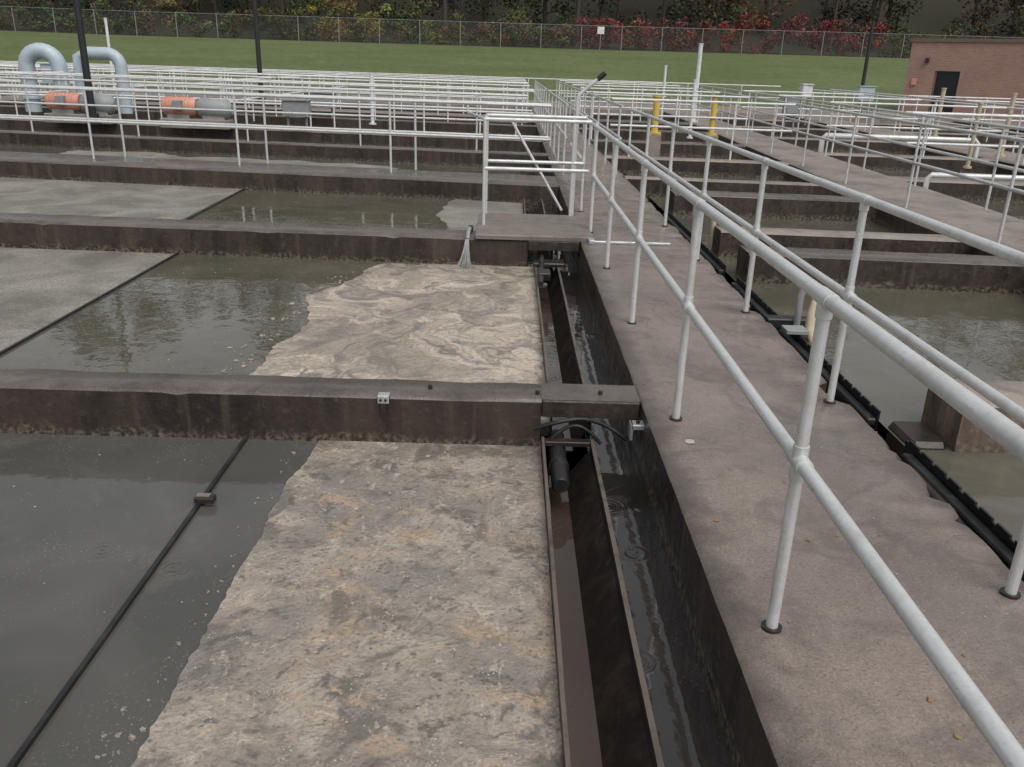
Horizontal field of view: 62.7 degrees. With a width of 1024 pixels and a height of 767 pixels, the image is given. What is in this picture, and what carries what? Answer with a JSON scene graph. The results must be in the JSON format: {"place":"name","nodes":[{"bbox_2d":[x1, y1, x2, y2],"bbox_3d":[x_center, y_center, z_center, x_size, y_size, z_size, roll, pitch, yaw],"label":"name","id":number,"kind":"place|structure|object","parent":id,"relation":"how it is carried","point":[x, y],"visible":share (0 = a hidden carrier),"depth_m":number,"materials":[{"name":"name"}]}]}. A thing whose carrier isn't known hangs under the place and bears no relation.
{"place":"outdoors","nodes":[
{"label":"outdoors","id":0,"kind":"place"},
{"bbox_2d":[0,145,527,374],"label":"water","id":1,"kind":"structure","parent":0,"point":[163,318],"depth_m":7.09,"materials":[{"name":"liquid"}]},
{"bbox_2d":[0,247,172,350],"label":"foam layer","id":2,"kind":"object","parent":1,"relation":"in","point":[40,288],"visible":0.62,"depth_m":7.51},
{"bbox_2d":[0,177,241,219],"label":"foam layer","id":3,"kind":"object","parent":1,"relation":"in","point":[57,197],"visible":0.52,"depth_m":11.77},
{"bbox_2d":[59,150,397,168],"bbox_3d":[-5.104,-4.022,15.655,8.435,0.060,2.843,6,21,11],"label":"foam layer","id":4,"kind":"object","parent":1,"relation":"on","point":[150,155],"visible":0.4,"depth_m":16.61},
{"bbox_2d":[95,267,362,759],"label":"scum rafts","id":5,"kind":"object","parent":1,"relation":"on","point":[130,737],"visible":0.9,"depth_m":3.38,"materials":[{"name":"beige"}]},
{"bbox_2d":[249,263,549,435],"bbox_3d":[-0.784,-0.472,6.668,2.009,0.060,4.030,2,21,-1],"label":"foam layer","id":6,"kind":"object","parent":1,"relation":"in","point":[428,322],"visible":0.7,"depth_m":6.43,"materials":[{"name":"beige"}]},
{"bbox_2d":[424,239,511,273],"bbox_3d":[-0.439,-1.242,8.280,0.894,0.294,0.456,2,21,-1],"label":"water jet","id":7,"kind":"object","parent":6,"relation":"on","point":[466,261],"visible":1,"depth_m":8.42},
{"bbox_2d":[436,199,523,230],"bbox_3d":[-0.434,-2.033,10.809,1.184,0.060,3.952,2,21,-1],"label":"foam layer","id":8,"kind":"object","parent":1,"relation":"in","point":[457,214],"visible":0.34,"depth_m":11.69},
{"bbox_2d":[523,198,552,274],"bbox_3d":[0.301,-1.896,10.779,0.282,0.405,3.700,2,21,-1],"label":"steel trough","id":9,"kind":"object","parent":1,"relation":"in","point":[535,254],"visible":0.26,"depth_m":9.76,"materials":[{"name":"metal"}]},
{"bbox_2d":[0,433,540,766],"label":"water","id":10,"kind":"structure","parent":0,"point":[116,511],"depth_m":3.37,"materials":[{"name":"liquid"}]},
{"bbox_2d":[0,188,247,766],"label":"baffle board","id":11,"kind":"object","parent":10,"relation":"in","point":[206,497],"visible":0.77,"depth_m":3.32,"materials":[{"name":"black plastic"}]},
{"bbox_2d":[130,440,562,766],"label":"scum layer","id":12,"kind":"object","parent":10,"relation":"on","point":[277,695],"visible":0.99,"depth_m":3.03,"materials":[{"name":"beige"}]},
{"bbox_2d":[206,443,544,766],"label":"scum lumps","id":13,"kind":"object","parent":12,"relation":"on","point":[491,668],"visible":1,"depth_m":3.02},
{"bbox_2d":[541,429,663,766],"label":"steel trough","id":14,"kind":"object","parent":10,"relation":"in","point":[606,715],"visible":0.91,"depth_m":3.19,"materials":[{"name":"metal"}]},
{"bbox_2d":[532,417,627,444],"bbox_3d":[0.363,0.247,4.447,0.512,0.154,0.050,1,21,-3],"label":"rubber hose","id":15,"kind":"object","parent":14,"relation":"on","point":[584,428],"visible":0.98,"depth_m":4.43,"materials":[{"name":"black rubber"}]},
{"bbox_2d":[0,0,1023,475],"bbox_3d":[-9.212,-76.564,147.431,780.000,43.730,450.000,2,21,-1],"label":"ground","id":16,"kind":"structure","parent":0,"point":[790,66],"depth_m":66.73,"materials":[{"name":"green plant"}]},
{"bbox_2d":[1,95,530,114],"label":"tank wall","id":17,"kind":"structure","parent":16,"relation":"on","point":[350,108],"depth_m":32.29,"materials":[{"name":"concrete"}]},
{"bbox_2d":[0,63,525,108],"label":"metal railing","id":18,"kind":"object","parent":17,"relation":"on","point":[312,74],"visible":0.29,"depth_m":32.34,"materials":[{"name":"metal"}]},
{"bbox_2d":[0,105,536,135],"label":"tank wall","id":19,"kind":"structure","parent":16,"relation":"on","point":[459,127],"depth_m":25.01,"materials":[{"name":"concrete"}]},
{"bbox_2d":[0,68,529,124],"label":"metal railing","id":20,"kind":"object","parent":19,"relation":"on","point":[374,81],"visible":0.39,"depth_m":24.83,"materials":[{"name":"metal"}]},
{"bbox_2d":[302,91,338,118],"bbox_3d":[-5.599,-8.156,24.616,0.990,0.730,0.380,2,21,-1],"label":"control cabinet","id":21,"kind":"object","parent":19,"relation":"on","point":[321,93],"visible":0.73,"depth_m":24.42,"materials":[{"name":"metal"}]},
{"bbox_2d":[0,115,541,152],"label":"tank wall","id":22,"kind":"structure","parent":16,"relation":"on","point":[344,138],"depth_m":20.39,"materials":[{"name":"concrete"}]},
{"bbox_2d":[18,43,70,111],"bbox_3d":[-13.081,-8.558,23.512,1.420,1.826,0.512,2,21,-1],"label":"air duct","id":23,"kind":"object","parent":22,"relation":"on","point":[30,55],"visible":0.76,"depth_m":23.25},
{"bbox_2d":[44,91,118,123],"bbox_3d":[-10.536,-6.741,20.516,1.680,0.707,0.546,2,21,-1],"label":"drive motor","id":24,"kind":"object","parent":22,"relation":"on","point":[72,98],"visible":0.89,"depth_m":20.39,"materials":[{"name":"orange paint"}]},
{"bbox_2d":[73,0,99,124],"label":"lamp post","id":25,"kind":"object","parent":22,"relation":"on","point":[83,51],"visible":0.75,"depth_m":19.72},
{"bbox_2d":[72,46,132,113],"bbox_3d":[-11.682,-8.635,23.908,1.540,1.770,0.340,2,21,-1],"label":"air duct","id":26,"kind":"object","parent":22,"relation":"on","point":[116,58],"visible":0.77,"depth_m":23.65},
{"bbox_2d":[10,69,222,114],"bbox_3d":[-12.485,-10.199,28.898,0.050,1.102,16.763,2,21,-1],"label":"metal railing","id":27,"kind":"object","parent":22,"relation":"on","point":[109,87],"visible":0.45,"depth_m":25.44,"materials":[{"name":"metal"}]},
{"bbox_2d":[160,96,233,128],"bbox_3d":[-7.538,-6.479,20.076,1.680,0.707,0.546,2,21,-1],"label":"drive motor","id":28,"kind":"object","parent":22,"relation":"on","point":[201,103],"visible":0.89,"depth_m":19.95,"materials":[{"name":"orange paint"}]},
{"bbox_2d":[0,71,532,133],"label":"metal railing","id":29,"kind":"object","parent":22,"relation":"on","point":[394,105],"visible":0.6,"depth_m":21.27,"materials":[{"name":"metal"}]},
{"bbox_2d":[0,72,533,134],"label":"metal railing","id":30,"kind":"object","parent":22,"relation":"on","point":[333,105],"visible":0.65,"depth_m":20.03,"materials":[{"name":"metal"}]},
{"bbox_2d":[222,73,347,120],"bbox_3d":[-6.987,-9.923,28.627,0.050,1.102,17.450,2,21,-1],"label":"metal railing","id":31,"kind":"object","parent":22,"relation":"on","point":[293,92],"visible":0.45,"depth_m":24.64,"materials":[{"name":"metal"}]},
{"bbox_2d":[280,99,311,131],"bbox_3d":[-5.107,-6.366,19.947,0.682,0.730,0.380,2,21,-1],"label":"control cabinet","id":32,"kind":"object","parent":22,"relation":"on","point":[296,105],"visible":0.94,"depth_m":19.75,"materials":[{"name":"metal"}]},
{"bbox_2d":[8,98,533,124],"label":"tank wall","id":33,"kind":"structure","parent":16,"relation":"on","point":[344,111],"depth_m":28.54,"materials":[{"name":"concrete"}]},
{"bbox_2d":[0,65,527,114],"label":"metal railing","id":34,"kind":"object","parent":33,"relation":"on","point":[309,76],"visible":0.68,"depth_m":28.26,"materials":[{"name":"metal"}]},
{"bbox_2d":[0,66,527,113],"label":"metal railing","id":35,"kind":"object","parent":33,"relation":"on","point":[305,89],"visible":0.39,"depth_m":29.47,"materials":[{"name":"metal"}]},
{"bbox_2d":[0,130,546,174],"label":"tank wall","id":36,"kind":"structure","parent":16,"relation":"on","point":[436,156],"depth_m":17.26,"materials":[{"name":"concrete"}]},
{"bbox_2d":[0,76,527,150],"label":"metal railing","id":37,"kind":"object","parent":36,"relation":"on","point":[283,87],"visible":0.99,"depth_m":17.10,"materials":[{"name":"metal"}]},
{"bbox_2d":[0,151,558,271],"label":"tank wall","id":38,"kind":"structure","parent":16,"relation":"on","point":[533,190],"depth_m":13.00,"materials":[{"name":"concrete"}]},
{"bbox_2d":[0,84,550,169],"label":"metal railing","id":39,"kind":"object","parent":38,"relation":"on","point":[301,127],"visible":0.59,"depth_m":13.60,"materials":[{"name":"metal"}]},
{"bbox_2d":[0,85,551,172],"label":"metal railing","id":40,"kind":"object","parent":38,"relation":"on","point":[236,127],"visible":1,"depth_m":13.17,"materials":[{"name":"metal"}]},
{"bbox_2d":[0,213,579,266],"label":"tank wall","id":41,"kind":"structure","parent":16,"relation":"on","point":[216,237],"depth_m":8.62,"materials":[{"name":"concrete"}]},
{"bbox_2d":[467,105,597,241],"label":"landing platform","id":42,"kind":"structure","parent":41,"relation":"on","point":[569,227],"depth_m":8.93,"materials":[{"name":"white metal"}]},
{"bbox_2d":[0,369,639,445],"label":"tank wall","id":43,"kind":"structure","parent":16,"relation":"on","point":[72,402],"depth_m":4.48,"materials":[{"name":"concrete"}]},
{"bbox_2d":[2,6,1018,57],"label":"chain link fence","id":44,"kind":"object","parent":16,"relation":"on","point":[484,22],"visible":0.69,"depth_m":74.63,"materials":[{"name":"metal"}]},
{"bbox_2d":[0,0,1023,57],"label":"distant tree line","id":45,"kind":"object","parent":16,"relation":"on","point":[345,7],"visible":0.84,"depth_m":79.02,"materials":[{"name":"green plant"}]},
{"bbox_2d":[562,113,676,121],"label":"tank wall","id":46,"kind":"structure","parent":16,"relation":"on","point":[643,118],"depth_m":31.37,"materials":[{"name":"concrete"}]},
{"bbox_2d":[565,82,679,113],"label":"metal railing","id":47,"kind":"object","parent":46,"relation":"on","point":[583,96],"visible":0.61,"depth_m":31.20,"materials":[{"name":"metal"}]},
{"bbox_2d":[568,119,693,130],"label":"tank wall","id":48,"kind":"structure","parent":16,"relation":"on","point":[614,121],"depth_m":27.68,"materials":[{"name":"concrete"}]},
{"bbox_2d":[571,84,696,121],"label":"metal railing","id":49,"kind":"object","parent":48,"relation":"on","point":[641,102],"visible":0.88,"depth_m":27.48,"materials":[{"name":"metal"}]},
{"bbox_2d":[579,127,705,142],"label":"tank wall","id":50,"kind":"structure","parent":16,"relation":"on","point":[641,134],"depth_m":23.93,"materials":[{"name":"concrete"}]},
{"bbox_2d":[580,87,719,130],"bbox_3d":[3.888,-7.772,23.869,3.881,1.101,0.048,3,21,3],"label":"metal railing","id":51,"kind":"object","parent":50,"relation":"on","point":[609,89],"visible":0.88,"depth_m":23.74,"materials":[{"name":"metal"}]},
{"bbox_2d":[588,139,745,158],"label":"tank wall","id":52,"kind":"structure","parent":16,"relation":"on","point":[692,149],"depth_m":20.19,"materials":[{"name":"concrete"}]},
{"bbox_2d":[590,91,749,138],"bbox_3d":[3.785,-6.392,20.228,3.724,1.101,0.048,3,21,3],"label":"metal railing","id":53,"kind":"object","parent":52,"relation":"on","point":[675,116],"visible":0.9,"depth_m":20.11,"materials":[{"name":"metal"}]},
{"bbox_2d":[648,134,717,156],"bbox_3d":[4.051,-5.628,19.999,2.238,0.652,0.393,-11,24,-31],"label":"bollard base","id":54,"kind":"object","parent":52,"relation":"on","point":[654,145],"visible":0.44,"depth_m":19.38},
{"bbox_2d":[650,96,661,133],"bbox_3d":[3.298,-6.163,19.262,0.320,0.830,0.320,2,21,-1],"label":"safety bollard","id":55,"kind":"object","parent":54,"relation":"on","point":[656,108],"visible":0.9,"depth_m":19.19,"materials":[{"name":"metal"}]},
{"bbox_2d":[603,155,788,178],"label":"tank wall","id":56,"kind":"structure","parent":16,"relation":"on","point":[718,167],"depth_m":16.56,"materials":[{"name":"concrete"}]},
{"bbox_2d":[610,98,795,159],"bbox_3d":[3.699,-4.975,16.492,3.525,1.101,0.048,3,21,3],"label":"metal railing","id":57,"kind":"object","parent":56,"relation":"on","point":[630,125],"visible":1,"depth_m":16.39,"materials":[{"name":"metal"}]},
{"bbox_2d":[623,176,839,213],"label":"tank wall","id":58,"kind":"structure","parent":16,"relation":"on","point":[656,186],"depth_m":13.56,"materials":[{"name":"concrete"}]},
{"bbox_2d":[717,119,817,127],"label":"tank wall","id":59,"kind":"structure","parent":16,"relation":"on","point":[788,123],"depth_m":31.15,"materials":[{"name":"concrete"}]},
{"bbox_2d":[668,189,878,221],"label":"tank wall","id":60,"kind":"structure","parent":16,"relation":"on","point":[805,207],"depth_m":11.97,"materials":[{"name":"concrete"}]},
{"bbox_2d":[530,107,1023,766],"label":"concrete walkway","id":61,"kind":"structure","parent":16,"relation":"on","point":[820,683],"depth_m":3.17,"materials":[{"name":"concrete"}]},
{"bbox_2d":[534,80,568,168],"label":"metal railing","id":62,"kind":"object","parent":61,"relation":"on","point":[542,90],"visible":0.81,"depth_m":18.36,"materials":[{"name":"metal"}]},
{"bbox_2d":[569,107,587,211],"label":"metal railing","id":63,"kind":"object","parent":61,"relation":"on","point":[582,159],"visible":0.46,"depth_m":10.11,"materials":[{"name":"metal"}]},
{"bbox_2d":[555,80,623,173],"bbox_3d":[1.757,-7.804,23.776,0.043,1.102,22.000,2,21,-1],"label":"metal railing","id":64,"kind":"object","parent":61,"relation":"on","point":[621,106],"visible":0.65,"depth_m":18.05,"materials":[{"name":"metal"}]},
{"bbox_2d":[572,71,606,214],"bbox_3d":[0.872,-2.739,9.656,0.331,1.612,0.060,2,21,-1],"label":"davit arm","id":65,"kind":"object","parent":61,"relation":"on","point":[601,76],"visible":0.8,"depth_m":9.49},
{"bbox_2d":[588,238,669,245],"bbox_3d":[1.173,-1.413,8.399,0.820,0.036,0.130,2,21,-1],"label":"floor bar","id":66,"kind":"object","parent":61,"relation":"on","point":[591,241],"visible":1,"depth_m":8.38,"materials":[{"name":"metal"}]},
{"bbox_2d":[589,124,1023,766],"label":"metal railing","id":67,"kind":"object","parent":61,"relation":"on","point":[1005,432],"visible":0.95,"depth_m":2.33,"materials":[{"name":"metal"}]},
{"bbox_2d":[628,108,1023,599],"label":"metal railing","id":68,"kind":"object","parent":61,"relation":"on","point":[848,295],"visible":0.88,"depth_m":4.22,"materials":[{"name":"metal"}]},
{"bbox_2d":[662,211,1023,581],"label":"overflow weir","id":69,"kind":"object","parent":61,"relation":"attached to","point":[998,540],"visible":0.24,"depth_m":4.58,"materials":[{"name":"black plastic"}]},
{"bbox_2d":[763,289,816,342],"bbox_3d":[2.255,-0.528,6.627,0.400,0.427,0.470,2,21,-1],"label":"hose stub","id":70,"kind":"object","parent":69,"relation":"attached to","point":[798,323],"visible":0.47,"depth_m":6.66,"materials":[{"name":"metal"}]},
{"bbox_2d":[885,421,965,524],"bbox_3d":[2.189,0.612,4.400,0.510,0.361,1.403,2,21,-1],"label":"ledge","id":71,"kind":"object","parent":69,"relation":"attached to","point":[921,435],"visible":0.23,"depth_m":4.81,"materials":[{"name":"concrete"}]},
{"bbox_2d":[738,126,858,138],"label":"tank wall","id":72,"kind":"structure","parent":16,"relation":"on","point":[817,131],"depth_m":26.97,"materials":[{"name":"concrete"}]},
{"bbox_2d":[742,90,863,125],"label":"metal railing","id":73,"kind":"object","parent":72,"relation":"on","point":[813,93],"visible":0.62,"depth_m":26.75,"materials":[{"name":"metal"}]},
{"bbox_2d":[769,136,914,153],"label":"tank wall","id":74,"kind":"structure","parent":16,"relation":"on","point":[881,146],"depth_m":22.75,"materials":[{"name":"concrete"}]},
{"bbox_2d":[777,95,921,139],"bbox_3d":[9.042,-7.163,22.692,3.757,1.101,0.048,3,21,3],"label":"metal railing","id":75,"kind":"object","parent":74,"relation":"on","point":[858,117],"visible":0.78,"depth_m":22.57,"materials":[{"name":"metal"}]},
{"bbox_2d":[712,226,972,283],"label":"tank wall","id":76,"kind":"structure","parent":16,"relation":"on","point":[725,243],"depth_m":9.30,"materials":[{"name":"concrete"}]},
{"bbox_2d":[664,111,1023,255],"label":"concrete walkway","id":77,"kind":"structure","parent":16,"relation":"on","point":[977,220],"depth_m":12.81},
{"bbox_2d":[689,43,703,121],"bbox_3d":[6.227,-10.100,28.246,0.280,2.480,0.280,2,21,-1],"label":"vent pipe","id":78,"kind":"object","parent":77,"relation":"on","point":[699,59],"visible":0.75,"depth_m":28.05,"materials":[{"name":"metal"}]},
{"bbox_2d":[670,84,1023,243],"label":"metal railing","id":79,"kind":"object","parent":77,"relation":"on","point":[1010,189],"visible":0.84,"depth_m":11.25,"materials":[{"name":"metal"}]},
{"bbox_2d":[698,85,1023,209],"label":"metal railing","id":80,"kind":"object","parent":77,"relation":"on","point":[922,148],"visible":0.91,"depth_m":14.25,"materials":[{"name":"metal"}]},
{"bbox_2d":[734,245,1023,293],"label":"tank wall","id":81,"kind":"structure","parent":16,"relation":"on","point":[939,272],"depth_m":8.20,"materials":[{"name":"concrete"}]},
{"bbox_2d":[787,116,1023,175],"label":"concrete walkway","id":82,"kind":"structure","parent":16,"relation":"on","point":[1009,159],"depth_m":21.48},
{"bbox_2d":[799,88,1023,163],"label":"metal railing","id":83,"kind":"object","parent":82,"relation":"on","point":[897,115],"visible":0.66,"depth_m":23.29,"materials":[{"name":"metal"}]},
{"bbox_2d":[830,89,1023,152],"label":"metal railing","id":84,"kind":"object","parent":82,"relation":"on","point":[975,102],"visible":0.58,"depth_m":24.66,"materials":[{"name":"metal"}]},
{"bbox_2d":[963,102,983,168],"bbox_3d":[8.989,-4.820,16.341,0.160,1.230,0.160,2,21,-1],"label":"vent pipe","id":85,"kind":"object","parent":82,"relation":"on","point":[973,136],"visible":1,"depth_m":16.33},
{"bbox_2d":[996,93,1017,156],"bbox_3d":[11.295,-5.892,19.140,0.200,1.380,0.200,2,21,-1],"label":"vent pipe","id":86,"kind":"object","parent":82,"relation":"on","point":[1010,111],"visible":0.76,"depth_m":19.06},
{"bbox_2d":[817,152,994,173],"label":"tank wall","id":87,"kind":"structure","parent":16,"relation":"on","point":[879,162],"depth_m":18.57,"materials":[{"name":"concrete"}]},
{"bbox_2d":[826,101,1006,156],"bbox_3d":[8.833,-5.575,18.495,3.757,1.101,0.048,3,21,3],"label":"metal railing","id":88,"kind":"object","parent":87,"relation":"on","point":[912,128],"visible":0.84,"depth_m":18.38,"materials":[{"name":"metal"}]},
{"bbox_2d":[900,42,940,111],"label":"wall front","id":89,"kind":"structure","parent":16,"relation":"on","point":[921,70],"depth_m":39.92,"materials":[{"name":"brick"}]},
{"bbox_2d":[860,123,1013,134],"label":"tank wall","id":90,"kind":"structure","parent":16,"relation":"on","point":[906,125],"depth_m":30.96,"materials":[{"name":"concrete"}]},
{"bbox_2d":[890,176,1023,201],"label":"tank wall","id":91,"kind":"structure","parent":16,"relation":"on","point":[963,189],"depth_m":14.40,"materials":[{"name":"concrete"}]},
{"bbox_2d":[906,112,1023,147],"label":"metal railing","id":92,"kind":"object","parent":91,"relation":"on","point":[977,115],"visible":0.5,"depth_m":14.20,"materials":[{"name":"metal"}]},
{"bbox_2d":[902,131,1023,144],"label":"tank wall","id":93,"kind":"structure","parent":16,"relation":"on","point":[982,140],"depth_m":26.75,"materials":[{"name":"concrete"}]},
{"bbox_2d":[921,378,1023,452],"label":"tank wall","id":94,"kind":"structure","parent":16,"relation":"on","point":[952,428],"depth_m":4.71,"materials":[{"name":"concrete"}]},
{"bbox_2d":[952,42,1023,118],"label":"wall front","id":95,"kind":"structure","parent":16,"relation":"on","point":[992,70],"depth_m":38.13,"materials":[{"name":"brick"}]},
{"bbox_2d":[935,42,966,71],"bbox_3d":[20.457,-15.202,39.086,1.094,1.250,0.300,18,26,36],"label":"wall over door","id":96,"kind":"structure","parent":95,"relation":"attached to","point":[950,56],"depth_m":38.97,"materials":[{"name":"brick"}]},
{"bbox_2d":[0,87,1023,125],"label":"perimeter pavement","id":97,"kind":"structure","parent":0,"point":[743,112],"depth_m":35.92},
{"bbox_2d":[252,0,265,104],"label":"lamp post","id":98,"kind":"object","parent":97,"relation":"on","point":[257,38],"visible":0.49,"depth_m":29.61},
{"bbox_2d":[0,62,524,102],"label":"metal railing","id":99,"kind":"object","parent":97,"relation":"on","point":[300,72],"visible":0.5,"depth_m":35.76,"materials":[{"name":"metal"}]},
{"bbox_2d":[0,61,780,109],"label":"metal railing","id":100,"kind":"object","parent":97,"relation":"on","point":[445,75],"visible":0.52,"depth_m":38.47,"materials":[{"name":"metal"}]},
{"bbox_2d":[559,80,666,109],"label":"metal railing","id":101,"kind":"object","parent":97,"relation":"on","point":[608,87],"visible":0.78,"depth_m":34.67,"materials":[{"name":"metal"}]},
{"bbox_2d":[782,97,799,132],"bbox_3d":[8.199,-7.946,24.782,0.440,1.030,0.380,2,21,-1],"label":"control cabinet","id":102,"kind":"object","parent":97,"relation":"on","point":[792,109],"visible":0.5,"depth_m":24.59,"materials":[{"name":"metal"}]},
{"bbox_2d":[855,21,874,112],"bbox_3d":[15.757,-14.050,37.428,0.306,3.900,0.306,2,21,-1],"label":"lamp post","id":103,"kind":"object","parent":97,"relation":"on","point":[867,55],"visible":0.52,"depth_m":37.22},
{"bbox_2d":[930,71,959,112],"bbox_3d":[20.410,-13.702,39.656,1.080,1.940,0.060,18,26,36],"label":"door","id":104,"kind":"structure","parent":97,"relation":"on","point":[948,80],"depth_m":39.52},
{"bbox_2d":[534,172,732,766],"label":"water","id":105,"kind":"structure","parent":0,"point":[688,728],"depth_m":3.39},
{"bbox_2d":[533,255,590,475],"bbox_3d":[0.355,-0.386,6.699,0.310,0.484,4.000,2,21,-1],"label":"steel trough","id":106,"kind":"object","parent":105,"relation":"in","point":[562,362],"visible":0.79,"depth_m":6.59,"materials":[{"name":"metal"}]},
{"bbox_2d":[607,150,1023,540],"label":"water","id":107,"kind":"structure","parent":0,"point":[979,335],"depth_m":6.64,"materials":[{"name":"liquid"}]},
{"bbox_2d":[818,133,1023,188],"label":"process pipe","id":108,"kind":"object","parent":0,"point":[927,178],"visible":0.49,"depth_m":18.89,"materials":[{"name":"metal"}]},
{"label":"wall back","id":109,"kind":"object","parent":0,"visible":0},
{"bbox_2d":[911,38,1023,42],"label":"roof coping","id":110,"kind":"object","parent":109,"relation":"on","point":[967,40],"visible":0.4,"depth_m":38.34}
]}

